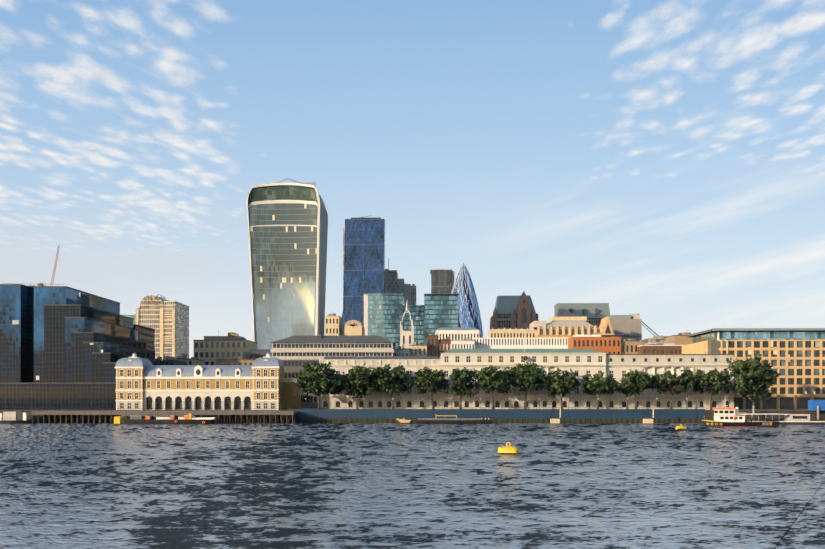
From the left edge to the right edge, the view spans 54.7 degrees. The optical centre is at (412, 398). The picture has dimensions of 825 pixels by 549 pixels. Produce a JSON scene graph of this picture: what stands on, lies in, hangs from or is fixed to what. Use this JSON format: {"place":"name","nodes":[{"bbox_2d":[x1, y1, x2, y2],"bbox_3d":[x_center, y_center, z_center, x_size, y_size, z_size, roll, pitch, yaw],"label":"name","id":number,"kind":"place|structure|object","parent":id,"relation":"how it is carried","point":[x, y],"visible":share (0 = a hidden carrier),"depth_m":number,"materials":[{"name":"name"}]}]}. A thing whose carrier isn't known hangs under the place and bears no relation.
{"place":"outdoors","nodes":[
{"label":"outdoors","id":0,"kind":"place"},
{"bbox_2d":[0,0,824,357],"bbox_3d":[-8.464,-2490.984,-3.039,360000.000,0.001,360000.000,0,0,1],"label":"sky","id":1,"kind":"structure","parent":0,"point":[658,166],"depth_m":7886.57,"materials":[{"name":"blue"}]},
{"bbox_2d":[0,423,824,548],"bbox_3d":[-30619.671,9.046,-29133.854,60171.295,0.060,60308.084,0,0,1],"label":"river","id":2,"kind":"structure","parent":0,"point":[366,486],"depth_m":81.91,"materials":[{"name":"liquid"}]},
{"bbox_2d":[0,411,31,423],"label":"boat","id":3,"kind":"object","parent":2,"relation":"on","point":[20,417],"visible":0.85,"depth_m":287.24,"materials":[{"name":"metal"}]},
{"bbox_2d":[31,408,297,423],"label":"pier","id":4,"kind":"structure","parent":2,"relation":"on","point":[290,417],"depth_m":286.35,"materials":[{"name":"brown concrete"}]},
{"bbox_2d":[114,413,215,423],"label":"barge","id":5,"kind":"object","parent":2,"relation":"on","point":[144,419],"visible":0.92,"depth_m":279.36,"materials":[{"name":"metal"}]},
{"bbox_2d":[0,410,824,422],"bbox_3d":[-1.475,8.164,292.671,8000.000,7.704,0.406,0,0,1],"label":"river wall","id":6,"kind":"structure","parent":2,"relation":"on","point":[709,414],"depth_m":292.58,"materials":[{"name":"stone"}]},
{"bbox_2d":[396,414,491,423],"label":"barge","id":7,"kind":"object","parent":2,"relation":"on","point":[456,420],"visible":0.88,"depth_m":281.78,"materials":[{"name":"metal"}]},
{"bbox_2d":[289,398,704,422],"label":"quay hoarding railings","id":8,"kind":"object","parent":2,"relation":"on","point":[589,414],"visible":0.83,"depth_m":291.54,"materials":[{"name":"metal"}]},
{"bbox_2d":[498,442,518,454],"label":"buoy","id":9,"kind":"object","parent":2,"relation":"on","point":[507,450],"visible":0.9,"depth_m":128.36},
{"bbox_2d":[550,408,561,423],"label":"mooring dolphin","id":10,"kind":"object","parent":2,"relation":"on","point":[556,421],"visible":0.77,"depth_m":281.66},
{"bbox_2d":[643,408,654,423],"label":"mooring dolphin","id":11,"kind":"object","parent":2,"relation":"on","point":[649,421],"visible":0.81,"depth_m":280.89},
{"bbox_2d":[675,424,686,428],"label":"yellow buoy","id":12,"kind":"object","parent":2,"relation":"on","point":[680,427],"visible":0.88,"depth_m":234.00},
{"bbox_2d":[701,400,779,426],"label":"tugboat","id":13,"kind":"object","parent":2,"relation":"on","point":[725,417],"visible":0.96,"depth_m":254.33,"materials":[{"name":"metal"}]},
{"bbox_2d":[711,400,824,424],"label":"pier tower pontoon","id":14,"kind":"object","parent":2,"relation":"on","point":[804,419],"visible":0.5,"depth_m":277.69,"materials":[{"name":"paint"}]},
{"bbox_2d":[319,329,734,409],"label":"custom house","id":15,"kind":"structure","parent":0,"point":[581,362],"depth_m":313.06,"materials":[{"name":"stone"}]},
{"bbox_2d":[301,408,811,410],"bbox_3d":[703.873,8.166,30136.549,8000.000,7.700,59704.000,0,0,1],"label":"bank ground","id":16,"kind":"structure","parent":0,"point":[739,409],"depth_m":317.04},
{"bbox_2d":[0,283,161,409],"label":"blue glass offices","id":17,"kind":"structure","parent":16,"relation":"on","point":[64,347],"depth_m":338.50,"materials":[{"name":"glass"}]},
{"bbox_2d":[38,245,59,285],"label":"crane","id":18,"kind":"object","parent":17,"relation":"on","point":[40,284],"visible":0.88,"depth_m":521.96,"materials":[{"name":"metal"}]},
{"bbox_2d":[122,315,154,350],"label":"city blocks","id":19,"kind":"structure","parent":16,"relation":"on","point":[146,334],"depth_m":450.56,"materials":[{"name":"brown glass"}]},
{"bbox_2d":[136,294,189,359],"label":"tower block","id":20,"kind":"structure","parent":16,"relation":"on","point":[167,320],"depth_m":621.83,"materials":[{"name":"beige concrete"}]},
{"bbox_2d":[115,350,300,409],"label":"building","id":21,"kind":"structure","parent":16,"relation":"on","point":[262,382],"depth_m":304.66,"materials":[{"name":"stone"}]},
{"bbox_2d":[246,178,327,348],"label":"skyscraper","id":22,"kind":"structure","parent":16,"relation":"on","point":[287,229],"depth_m":556.20,"materials":[{"name":"grey glass"}]},
{"bbox_2d":[294,362,344,408],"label":"plane tree","id":23,"kind":"object","parent":16,"relation":"on","point":[318,375],"visible":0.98,"depth_m":300.20,"materials":[{"name":"green plant"}]},
{"bbox_2d":[270,334,395,407],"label":"concrete office building","id":24,"kind":"structure","parent":16,"relation":"on","point":[293,354],"depth_m":370.17,"materials":[{"name":"grey concrete"}]},
{"bbox_2d":[338,363,383,408],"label":"plane tree","id":25,"kind":"object","parent":16,"relation":"on","point":[355,377],"visible":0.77,"depth_m":302.12,"materials":[{"name":"green plant"}]},
{"bbox_2d":[343,215,384,325],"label":"skyscraper","id":26,"kind":"structure","parent":16,"relation":"on","point":[363,256],"depth_m":847.20,"materials":[{"name":"blue glass"}]},
{"bbox_2d":[362,363,414,408],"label":"plane tree","id":27,"kind":"object","parent":16,"relation":"on","point":[391,381],"visible":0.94,"depth_m":302.30,"materials":[{"name":"green plant"}]},
{"bbox_2d":[400,301,413,348],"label":"church tower","id":28,"kind":"structure","parent":16,"relation":"on","point":[406,338],"depth_m":426.98,"materials":[{"name":"stone"}]},
{"bbox_2d":[364,258,457,348],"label":"office buildings","id":29,"kind":"structure","parent":16,"relation":"on","point":[383,314],"depth_m":658.48,"materials":[{"name":"teal glass"}]},
{"bbox_2d":[157,311,691,364],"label":"city block buildings","id":30,"kind":"structure","parent":16,"relation":"on","point":[616,334],"depth_m":424.94,"materials":[{"name":"beige stone"}]},
{"bbox_2d":[410,367,449,408],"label":"plane tree","id":31,"kind":"object","parent":16,"relation":"on","point":[428,380],"visible":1,"depth_m":303.68,"materials":[{"name":"green plant"}]},
{"bbox_2d":[448,367,478,408],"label":"plane tree","id":32,"kind":"object","parent":16,"relation":"on","point":[463,384],"visible":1,"depth_m":301.34,"materials":[{"name":"green plant"}]},
{"bbox_2d":[451,263,482,337],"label":"skyscraper","id":33,"kind":"structure","parent":16,"relation":"on","point":[468,306],"depth_m":1010.71,"materials":[{"name":"blue glass"}]},
{"bbox_2d":[472,365,517,408],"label":"plane tree","id":34,"kind":"object","parent":16,"relation":"on","point":[491,378],"visible":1,"depth_m":298.75,"materials":[{"name":"green plant"}]},
{"bbox_2d":[505,359,547,408],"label":"plane tree","id":35,"kind":"object","parent":16,"relation":"on","point":[526,375],"visible":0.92,"depth_m":300.12,"materials":[{"name":"green plant"}]},
{"bbox_2d":[490,292,609,329],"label":"buildings","id":36,"kind":"structure","parent":16,"relation":"on","point":[514,312],"depth_m":721.50,"materials":[{"name":"brown stone"}]},
{"bbox_2d":[540,368,581,408],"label":"plane tree","id":37,"kind":"object","parent":16,"relation":"on","point":[562,385],"visible":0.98,"depth_m":299.71,"materials":[{"name":"green plant"}]},
{"bbox_2d":[581,372,618,408],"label":"plane tree","id":38,"kind":"object","parent":16,"relation":"on","point":[603,385],"visible":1,"depth_m":300.40,"materials":[{"name":"green plant"}]},
{"bbox_2d":[616,369,656,408],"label":"plane tree","id":39,"kind":"object","parent":16,"relation":"on","point":[633,383],"visible":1,"depth_m":299.64,"materials":[{"name":"green plant"}]},
{"bbox_2d":[647,368,696,408],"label":"plane tree","id":40,"kind":"object","parent":16,"relation":"on","point":[679,383],"visible":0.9,"depth_m":301.46,"materials":[{"name":"green plant"}]},
{"bbox_2d":[688,368,735,409],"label":"plane tree","id":41,"kind":"object","parent":16,"relation":"on","point":[714,381],"visible":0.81,"depth_m":299.63,"materials":[{"name":"green plant"}]},
{"bbox_2d":[726,353,779,405],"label":"plane tree","id":42,"kind":"object","parent":16,"relation":"on","point":[748,375],"visible":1,"depth_m":294.66,"materials":[{"name":"green plant"}]},
{"bbox_2d":[682,328,824,408],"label":"riverside offices","id":43,"kind":"structure","parent":16,"relation":"on","point":[795,357],"depth_m":325.77,"materials":[{"name":"stone"}]}
]}

